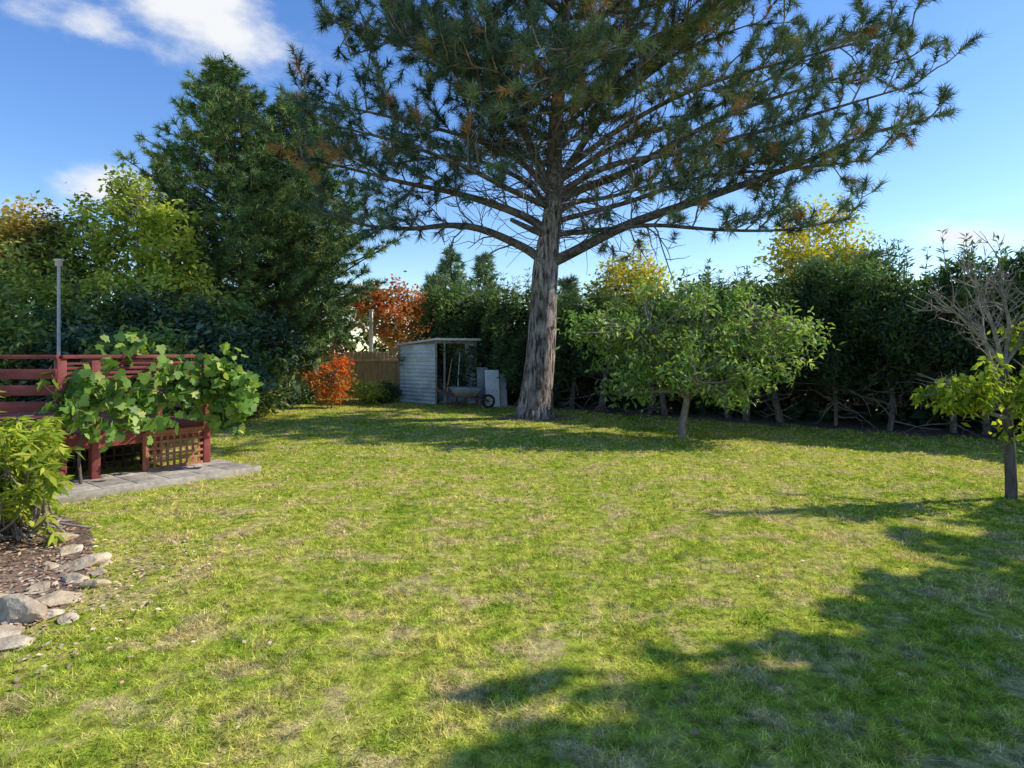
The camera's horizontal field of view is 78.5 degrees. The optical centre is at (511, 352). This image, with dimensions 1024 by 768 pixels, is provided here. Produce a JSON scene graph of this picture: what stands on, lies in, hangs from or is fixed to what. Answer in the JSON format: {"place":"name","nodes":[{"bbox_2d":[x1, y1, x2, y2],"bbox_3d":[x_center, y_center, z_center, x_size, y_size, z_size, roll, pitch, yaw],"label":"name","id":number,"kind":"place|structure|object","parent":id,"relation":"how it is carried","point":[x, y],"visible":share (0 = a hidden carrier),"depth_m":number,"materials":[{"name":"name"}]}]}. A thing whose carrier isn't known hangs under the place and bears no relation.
{"place":"outdoors","nodes":[
{"label":"outdoors","id":0,"kind":"place"},
{"bbox_2d":[0,373,1023,767],"bbox_3d":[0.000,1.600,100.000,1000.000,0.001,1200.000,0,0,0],"label":"ground","id":1,"kind":"structure","parent":0,"point":[564,651],"depth_m":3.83,"materials":[{"name":"green plant"}]},
{"bbox_2d":[0,634,35,651],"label":"garden rock","id":2,"kind":"object","parent":1,"relation":"on","point":[12,640],"visible":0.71,"depth_m":3.40,"materials":[{"name":"stone"}]},
{"bbox_2d":[0,308,73,401],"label":"garden shrub","id":3,"kind":"object","parent":1,"relation":"on","point":[12,334],"visible":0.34,"depth_m":12.72,"materials":[{"name":"green plant"}]},
{"bbox_2d":[0,265,82,401],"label":"garden shrub","id":4,"kind":"object","parent":1,"relation":"on","point":[7,308],"visible":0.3,"depth_m":12.81,"materials":[{"name":"green plant"}]},
{"bbox_2d":[0,190,91,320],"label":"broadleaf tree","id":5,"kind":"object","parent":1,"relation":"on","point":[13,227],"visible":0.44,"depth_m":16.58,"materials":[{"name":"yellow plant"}]},
{"bbox_2d":[11,300,97,398],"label":"garden shrub","id":6,"kind":"object","parent":1,"relation":"on","point":[51,319],"visible":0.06,"depth_m":13.84,"materials":[{"name":"green plant"}]},
{"bbox_2d":[53,259,63,354],"bbox_3d":[-8.313,-0.058,11.500,0.170,3.316,0.166,0,0,0],"label":"lamp post","id":7,"kind":"object","parent":1,"relation":"on","point":[58,263],"visible":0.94,"depth_m":11.48,"materials":[{"name":"metal"}]},
{"bbox_2d":[0,506,127,641],"bbox_3d":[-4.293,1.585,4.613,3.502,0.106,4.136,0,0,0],"label":"bark mulch","id":8,"kind":"object","parent":1,"relation":"on","point":[17,549],"visible":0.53,"depth_m":4.74,"materials":[{"name":"brown bark"}]},
{"bbox_2d":[0,624,24,637],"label":"garden rock","id":9,"kind":"object","parent":8,"relation":"on","point":[6,630],"visible":0.48,"depth_m":3.54,"materials":[{"name":"stone"}]},
{"bbox_2d":[0,593,47,624],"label":"garden rock","id":10,"kind":"object","parent":8,"relation":"on","point":[19,608],"visible":0.84,"depth_m":3.72,"materials":[{"name":"stone"}]},
{"bbox_2d":[26,581,49,593],"bbox_3d":[-3.173,1.597,4.199,0.137,0.075,0.170,-8,9,-37],"label":"garden rock","id":11,"kind":"object","parent":8,"relation":"on","point":[44,586],"visible":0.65,"depth_m":4.20,"materials":[{"name":"stone"}]},
{"bbox_2d":[0,390,91,546],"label":"evergreen shrub","id":12,"kind":"object","parent":8,"relation":"on","point":[32,483],"visible":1,"depth_m":5.04,"materials":[{"name":"green plant"}]},
{"bbox_2d":[42,561,59,568],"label":"garden rock","id":13,"kind":"object","parent":8,"relation":"on","point":[52,564],"visible":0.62,"depth_m":4.65,"materials":[{"name":"stone"}]},
{"bbox_2d":[38,609,64,621],"bbox_3d":[-2.832,1.596,3.801,0.202,0.099,0.174,0,0,-29],"label":"garden rock","id":14,"kind":"object","parent":8,"relation":"on","point":[52,613],"visible":0.48,"depth_m":3.77,"materials":[{"name":"stone"}]},
{"bbox_2d":[34,590,84,606],"bbox_3d":[-2.890,1.577,4.015,0.173,0.095,0.296,0,0,30],"label":"garden rock","id":15,"kind":"object","parent":8,"relation":"on","point":[56,598],"visible":0.77,"depth_m":3.98,"materials":[{"name":"stone"}]},
{"bbox_2d":[52,532,79,542],"bbox_3d":[-3.831,1.591,5.370,0.163,0.118,0.289,-9,-11,-1],"label":"garden rock","id":16,"kind":"object","parent":8,"relation":"on","point":[71,535],"visible":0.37,"depth_m":5.32,"materials":[{"name":"stone"}]},
{"bbox_2d":[58,544,83,555],"bbox_3d":[-3.532,1.589,5.016,0.140,0.068,0.201,0,0,12],"label":"garden rock","id":17,"kind":"object","parent":8,"relation":"on","point":[69,549],"visible":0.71,"depth_m":5.02,"materials":[{"name":"stone"}]},
{"bbox_2d":[61,573,89,583],"bbox_3d":[-3.072,1.587,4.412,0.190,0.071,0.136,0,0,22],"label":"garden rock","id":18,"kind":"object","parent":8,"relation":"on","point":[77,577],"visible":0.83,"depth_m":4.37,"materials":[{"name":"stone"}]},
{"bbox_2d":[55,552,111,572],"bbox_3d":[-3.196,1.587,4.672,0.238,0.126,0.406,-21,-4,30],"label":"garden rock","id":19,"kind":"object","parent":8,"relation":"on","point":[91,560],"visible":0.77,"depth_m":4.63,"materials":[{"name":"stone"}]},
{"bbox_2d":[79,578,111,588],"bbox_3d":[-2.872,1.597,4.307,0.197,0.088,0.196,-22,-28,27],"label":"garden rock","id":20,"kind":"object","parent":8,"relation":"on","point":[92,583],"visible":0.63,"depth_m":4.25,"materials":[{"name":"stone"}]},
{"bbox_2d":[89,568,106,576],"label":"garden rock","id":21,"kind":"object","parent":8,"relation":"on","point":[102,571],"visible":0.85,"depth_m":4.51,"materials":[{"name":"stone"}]},
{"bbox_2d":[0,207,129,321],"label":"broadleaf tree","id":22,"kind":"object","parent":1,"relation":"on","point":[11,251],"visible":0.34,"depth_m":16.54,"materials":[{"name":"green plant"}]},
{"bbox_2d":[57,612,78,624],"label":"garden rock","id":23,"kind":"object","parent":1,"relation":"on","point":[62,618],"visible":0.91,"depth_m":3.73,"materials":[{"name":"stone"}]},
{"bbox_2d":[1,313,135,401],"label":"garden shrub","id":24,"kind":"object","parent":1,"relation":"on","point":[72,341],"visible":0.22,"depth_m":12.74,"materials":[{"name":"green plant"}]},
{"bbox_2d":[20,282,151,369],"bbox_3d":[-9.975,0.019,15.073,3.335,3.373,2.791,0,0,0],"label":"garden shrub","id":25,"kind":"object","parent":1,"relation":"on","point":[109,313],"visible":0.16,"depth_m":14.59,"materials":[{"name":"green plant"}]},
{"bbox_2d":[0,257,177,322],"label":"broadleaf tree","id":26,"kind":"object","parent":1,"relation":"on","point":[86,284],"visible":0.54,"depth_m":15.28,"materials":[{"name":"green plant"}]},
{"bbox_2d":[0,354,209,485],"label":"red deck","id":27,"kind":"structure","parent":1,"relation":"on","point":[131,445],"depth_m":8.12,"materials":[{"name":"paint"}]},
{"bbox_2d":[18,329,264,483],"bbox_3d":[-4.638,0.642,8.071,2.778,1.923,1.190,0,0,-43],"label":"grape vine","id":28,"kind":"object","parent":27,"relation":"on","point":[230,390],"visible":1,"depth_m":8.00,"materials":[{"name":"green plant"}]},
{"bbox_2d":[99,559,112,567],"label":"garden rock","id":29,"kind":"object","parent":1,"relation":"on","point":[109,561],"visible":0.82,"depth_m":4.72,"materials":[{"name":"stone"}]},
{"bbox_2d":[65,278,183,384],"bbox_3d":[-9.208,-0.062,15.559,3.052,3.537,2.739,0,0,-32],"label":"garden shrub","id":30,"kind":"object","parent":1,"relation":"on","point":[135,301],"visible":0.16,"depth_m":15.00,"materials":[{"name":"green plant"}]},
{"bbox_2d":[67,319,204,417],"bbox_3d":[-7.554,0.521,13.026,3.172,2.427,2.678,0,0,0],"label":"garden shrub","id":31,"kind":"object","parent":1,"relation":"on","point":[159,339],"visible":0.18,"depth_m":12.56,"materials":[{"name":"green plant"}]},
{"bbox_2d":[45,162,233,313],"bbox_3d":[-10.204,-1.718,17.201,4.978,6.840,3.232,0,0,27],"label":"broadleaf tree","id":32,"kind":"object","parent":1,"relation":"on","point":[156,221],"visible":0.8,"depth_m":16.78,"materials":[{"name":"green plant"}]},
{"bbox_2d":[46,459,260,504],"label":"paved patio","id":33,"kind":"structure","parent":1,"relation":"on","point":[118,483],"depth_m":7.69,"materials":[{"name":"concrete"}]},
{"bbox_2d":[117,286,244,408],"bbox_3d":[-7.999,0.031,15.501,3.150,3.359,2.791,0,0,0],"label":"garden shrub","id":34,"kind":"object","parent":1,"relation":"on","point":[195,309],"visible":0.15,"depth_m":14.99,"materials":[{"name":"green plant"}]},
{"bbox_2d":[126,141,288,368],"bbox_3d":[-9.460,-2.436,18.851,5.027,8.156,4.780,0,0,0],"label":"pine tree","id":35,"kind":"object","parent":1,"relation":"on","point":[216,264],"visible":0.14,"depth_m":18.75,"materials":[{"name":"green plant"}]},
{"bbox_2d":[143,314,284,424],"bbox_3d":[-6.645,0.438,13.811,3.204,2.545,2.411,0,0,0],"label":"garden shrub","id":36,"kind":"object","parent":1,"relation":"on","point":[208,333],"visible":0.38,"depth_m":13.56,"materials":[{"name":"green plant"}]},
{"bbox_2d":[166,286,284,412],"bbox_3d":[-7.308,0.033,15.780,2.832,3.345,2.672,0,0,0],"label":"garden shrub","id":37,"kind":"object","parent":1,"relation":"on","point":[240,310],"visible":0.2,"depth_m":15.40,"materials":[{"name":"green plant"}]},
{"bbox_2d":[102,51,375,375],"bbox_3d":[-8.504,-4.069,20.400,8.261,11.406,8.158,0,0,0],"label":"pine tree","id":38,"kind":"object","parent":1,"relation":"on","point":[212,137],"visible":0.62,"depth_m":19.26,"materials":[{"name":"green plant"}]},
{"bbox_2d":[222,336,306,416],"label":"garden shrub","id":39,"kind":"object","parent":1,"relation":"on","point":[267,396],"visible":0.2,"depth_m":15.42,"materials":[{"name":"green plant"}]},
{"bbox_2d":[227,305,311,414],"bbox_3d":[-6.468,0.219,16.291,2.695,2.963,2.438,0,0,25],"label":"garden shrub","id":40,"kind":"object","parent":1,"relation":"on","point":[275,339],"visible":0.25,"depth_m":16.00,"materials":[{"name":"green plant"}]},
{"bbox_2d":[279,377,303,406],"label":"garden shrub","id":41,"kind":"object","parent":1,"relation":"on","point":[292,402],"visible":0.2,"depth_m":18.52,"materials":[{"name":"green plant"}]},
{"bbox_2d":[204,90,411,398],"bbox_3d":[-6.999,-3.821,21.320,6.963,10.865,6.461,0,0,0],"label":"pine tree","id":42,"kind":"object","parent":1,"relation":"on","point":[302,181],"visible":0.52,"depth_m":20.51,"materials":[{"name":"green plant"}]},
{"bbox_2d":[296,378,321,404],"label":"garden shrub","id":43,"kind":"object","parent":1,"relation":"on","point":[309,394],"visible":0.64,"depth_m":19.37,"materials":[{"name":"green plant"}]},
{"bbox_2d":[302,350,359,407],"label":"red leaf shrub","id":44,"kind":"object","parent":1,"relation":"on","point":[336,370],"visible":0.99,"depth_m":18.07,"materials":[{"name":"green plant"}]},
{"bbox_2d":[317,331,354,355],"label":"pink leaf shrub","id":45,"kind":"object","parent":1,"relation":"on","point":[335,349],"visible":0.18,"depth_m":23.42,"materials":[{"name":"green plant"}]},
{"bbox_2d":[283,350,398,397],"bbox_3d":[-7.606,0.750,22.038,12.950,1.700,0.228,0,0,-4],"label":"wooden fence","id":46,"kind":"object","parent":1,"relation":"on","point":[373,367],"visible":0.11,"depth_m":22.15,"materials":[{"name":"brown wood"}]},
{"bbox_2d":[338,378,390,403],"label":"garden shrub","id":47,"kind":"object","parent":1,"relation":"on","point":[365,393],"visible":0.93,"depth_m":19.48,"materials":[{"name":"green plant"}]},
{"bbox_2d":[368,309,373,351],"bbox_3d":[-5.310,-0.012,23.600,0.180,3.223,0.180,0,0,0],"label":"white post","id":48,"kind":"object","parent":1,"relation":"on","point":[371,331],"visible":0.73,"depth_m":23.54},
{"bbox_2d":[375,380,404,402],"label":"garden shrub","id":49,"kind":"object","parent":1,"relation":"on","point":[394,393],"visible":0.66,"depth_m":19.87,"materials":[{"name":"green plant"}]},
{"bbox_2d":[346,270,442,355],"bbox_3d":[-4.629,-0.709,25.011,4.502,4.834,3.753,0,0,0],"label":"autumn tree","id":50,"kind":"object","parent":1,"relation":"on","point":[406,309],"visible":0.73,"depth_m":24.44,"materials":[{"name":"red plant"}]},
{"bbox_2d":[406,272,438,338],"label":"spruce tree","id":51,"kind":"object","parent":1,"relation":"on","point":[428,285],"visible":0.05,"depth_m":45.71,"materials":[{"name":"green plant"}]},
{"bbox_2d":[395,338,479,404],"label":"garden shed","id":52,"kind":"structure","parent":1,"relation":"on","point":[418,381],"depth_m":19.69,"materials":[{"name":"metal"}]},
{"bbox_2d":[402,243,486,338],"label":"spruce tree","id":53,"kind":"object","parent":1,"relation":"on","point":[446,265],"visible":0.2,"depth_m":41.67,"materials":[{"name":"green plant"}]},
{"bbox_2d":[439,359,451,403],"bbox_3d":[-2.019,0.848,19.272,0.360,1.410,0.688,0,0,0],"label":"garden rake","id":54,"kind":"object","parent":1,"relation":"on","point":[447,385],"visible":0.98,"depth_m":19.18,"materials":[{"name":"brown wood"}]},
{"bbox_2d":[451,352,462,402],"bbox_3d":[-1.667,0.763,19.298,0.360,1.539,0.639,0,0,0],"label":"garden rake","id":55,"kind":"object","parent":1,"relation":"on","point":[458,379],"visible":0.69,"depth_m":19.36,"materials":[{"name":"wood"}]},
{"bbox_2d":[434,386,494,407],"bbox_3d":[-1.365,1.298,18.200,1.762,0.635,0.692,0,0,0],"label":"wheelbarrow","id":56,"kind":"object","parent":1,"relation":"on","point":[464,392],"visible":0.98,"depth_m":17.95,"materials":[{"name":"metal"}]},
{"bbox_2d":[477,367,487,405],"bbox_3d":[-0.886,1.025,18.998,0.340,1.155,0.237,0,0,-11],"label":"leaning board","id":57,"kind":"object","parent":1,"relation":"on","point":[481,378],"visible":0.65,"depth_m":18.99,"materials":[{"name":"wood"}]},
{"bbox_2d":[1,405,983,747],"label":"fallen leaves","id":58,"kind":"object","parent":1,"relation":"on","point":[17,679],"visible":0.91,"depth_m":4.37,"materials":[{"name":"brown plant"}]},
{"bbox_2d":[465,250,519,329],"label":"spruce tree","id":59,"kind":"object","parent":1,"relation":"on","point":[483,269],"visible":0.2,"depth_m":43.56,"materials":[{"name":"green plant"}]},
{"bbox_2d":[485,370,499,406],"bbox_3d":[-0.584,1.060,18.622,0.420,1.086,0.286,0,0,-11],"label":"leaning board","id":60,"kind":"object","parent":1,"relation":"on","point":[492,384],"visible":0.78,"depth_m":18.61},
{"bbox_2d":[11,257,995,376],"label":"distant trees","id":61,"kind":"object","parent":1,"relation":"on","point":[378,346],"depth_m":35.13,"materials":[{"name":"green plant"}]},
{"bbox_2d":[499,374,507,405],"bbox_3d":[-0.264,1.125,18.847,0.200,0.958,0.334,0,0,-11],"label":"leaning board","id":62,"kind":"object","parent":1,"relation":"on","point":[503,395],"visible":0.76,"depth_m":18.82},
{"bbox_2d":[493,414,579,421],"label":"pine litter","id":63,"kind":"object","parent":1,"relation":"on","point":[551,419],"visible":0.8,"depth_m":15.16,"materials":[{"name":"brown plant"}]},
{"bbox_2d":[557,272,585,316],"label":"spruce tree","id":64,"kind":"object","parent":1,"relation":"on","point":[566,284],"visible":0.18,"depth_m":39.67,"materials":[{"name":"green plant"}]},
{"bbox_2d":[232,0,991,419],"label":"pine tree","id":65,"kind":"object","parent":1,"relation":"on","point":[506,100],"visible":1,"depth_m":14.35,"materials":[{"name":"green plant"}]},
{"bbox_2d":[581,250,645,308],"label":"poplar tree","id":66,"kind":"object","parent":1,"relation":"on","point":[618,277],"visible":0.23,"depth_m":47.52,"materials":[{"name":"yellow plant"}]},
{"bbox_2d":[615,234,662,300],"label":"poplar tree","id":67,"kind":"object","parent":1,"relation":"on","point":[643,262],"visible":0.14,"depth_m":49.66,"materials":[{"name":"yellow plant"}]},
{"bbox_2d":[623,257,688,310],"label":"poplar tree","id":68,"kind":"object","parent":1,"relation":"on","point":[657,272],"visible":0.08,"depth_m":47.02,"materials":[{"name":"yellow plant"}]},
{"bbox_2d":[554,264,844,439],"bbox_3d":[3.250,0.017,11.435,5.005,3.381,3.244,0,0,0],"label":"fruit tree","id":69,"kind":"object","parent":1,"relation":"on","point":[751,338],"visible":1,"depth_m":11.22,"materials":[{"name":"green plant"}]},
{"bbox_2d":[753,195,834,293],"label":"poplar tree","id":70,"kind":"object","parent":1,"relation":"on","point":[784,253],"visible":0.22,"depth_m":41.26,"materials":[{"name":"yellow plant"}]},
{"bbox_2d":[793,255,830,314],"bbox_3d":[14.831,-1.626,29.969,4.064,6.471,4.222,0,0,0],"label":"spruce tree","id":71,"kind":"object","parent":1,"relation":"on","point":[815,263],"visible":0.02,"depth_m":29.74,"materials":[{"name":"green plant"}]},
{"bbox_2d":[788,191,855,277],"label":"poplar tree","id":72,"kind":"object","parent":1,"relation":"on","point":[825,205],"visible":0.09,"depth_m":43.85,"materials":[{"name":"yellow plant"}]},
{"bbox_2d":[813,193,883,283],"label":"poplar tree","id":73,"kind":"object","parent":1,"relation":"on","point":[848,245],"visible":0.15,"depth_m":42.56,"materials":[{"name":"yellow plant"}]},
{"bbox_2d":[841,246,885,333],"bbox_3d":[15.816,-1.578,27.972,3.438,6.528,3.799,0,0,-37],"label":"spruce tree","id":74,"kind":"object","parent":1,"relation":"on","point":[874,252],"visible":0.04,"depth_m":27.72,"materials":[{"name":"green plant"}]},
{"bbox_2d":[907,231,1023,498],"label":"bare fruit tree","id":75,"kind":"object","parent":1,"relation":"on","point":[961,395],"visible":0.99,"depth_m":6.80,"materials":[{"name":"green plant"}]},
{"bbox_2d":[0,0,1023,353],"label":"sky","id":76,"kind":"structure","parent":0,"point":[78,77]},
{"bbox_2d":[437,400,1023,442],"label":"hedge soil","id":77,"kind":"structure","parent":0,"point":[765,421],"depth_m":14.33,"materials":[{"name":"brown soil"}]},
{"bbox_2d":[397,229,1023,436],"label":"conifer hedge","id":78,"kind":"object","parent":77,"relation":"on","point":[890,355],"visible":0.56,"depth_m":13.72,"materials":[{"name":"green plant"}]}
]}

